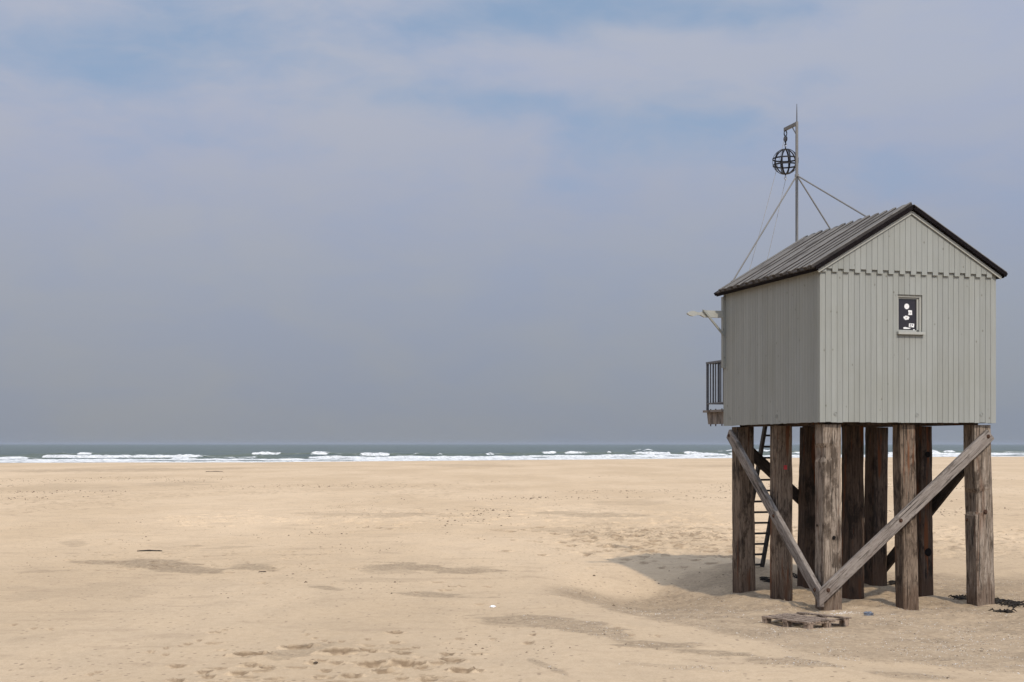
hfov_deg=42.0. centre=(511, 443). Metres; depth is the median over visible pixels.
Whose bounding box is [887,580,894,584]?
seaweed clump
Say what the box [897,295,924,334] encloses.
window
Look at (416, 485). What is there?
tide debris
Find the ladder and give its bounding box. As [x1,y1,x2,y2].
[754,426,769,566]
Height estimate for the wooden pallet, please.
0.163 m
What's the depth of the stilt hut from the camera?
23.36 m
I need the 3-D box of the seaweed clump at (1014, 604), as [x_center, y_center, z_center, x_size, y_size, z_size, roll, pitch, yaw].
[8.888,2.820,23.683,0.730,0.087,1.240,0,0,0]
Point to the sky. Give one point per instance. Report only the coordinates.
(222, 221)
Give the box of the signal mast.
[732,105,865,280]
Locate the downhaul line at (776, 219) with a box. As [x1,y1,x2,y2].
[767,180,785,258]
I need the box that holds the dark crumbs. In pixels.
[523,581,1021,677]
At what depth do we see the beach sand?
27.50 m
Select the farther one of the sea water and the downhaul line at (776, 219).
the sea water
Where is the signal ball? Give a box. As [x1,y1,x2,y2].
[772,143,798,179]
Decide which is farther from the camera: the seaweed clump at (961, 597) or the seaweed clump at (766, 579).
the seaweed clump at (766, 579)
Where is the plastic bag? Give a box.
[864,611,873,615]
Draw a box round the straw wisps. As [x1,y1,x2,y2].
[783,599,814,611]
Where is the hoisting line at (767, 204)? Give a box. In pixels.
[749,142,783,269]
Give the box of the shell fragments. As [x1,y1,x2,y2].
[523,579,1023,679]
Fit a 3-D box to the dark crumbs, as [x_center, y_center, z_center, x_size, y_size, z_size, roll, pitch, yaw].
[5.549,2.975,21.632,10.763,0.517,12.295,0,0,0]
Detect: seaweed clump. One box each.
[759,576,769,582]
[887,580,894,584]
[948,594,965,599]
[988,608,1016,612]
[995,597,1023,607]
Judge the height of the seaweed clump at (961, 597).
0.082 m
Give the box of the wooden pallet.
[762,612,851,628]
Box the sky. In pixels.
[0,0,1023,443]
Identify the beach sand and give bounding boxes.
[0,457,1023,681]
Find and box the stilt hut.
[687,202,1007,610]
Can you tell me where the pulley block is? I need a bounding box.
[783,131,787,144]
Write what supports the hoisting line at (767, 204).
attached to the stilt hut
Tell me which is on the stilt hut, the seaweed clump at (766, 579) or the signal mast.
the signal mast
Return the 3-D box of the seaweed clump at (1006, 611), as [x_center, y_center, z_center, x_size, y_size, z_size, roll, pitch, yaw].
[8.365,2.825,22.583,0.536,0.087,0.401,0,0,0]
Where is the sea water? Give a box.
[0,444,1023,462]
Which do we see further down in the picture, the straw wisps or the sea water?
the straw wisps
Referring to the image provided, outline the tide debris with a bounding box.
[0,474,1011,534]
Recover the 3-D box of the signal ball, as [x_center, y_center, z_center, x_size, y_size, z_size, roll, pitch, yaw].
[5.648,-5.830,27.539,0.532,0.770,0.532,0,0,-15]
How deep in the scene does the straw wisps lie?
23.27 m

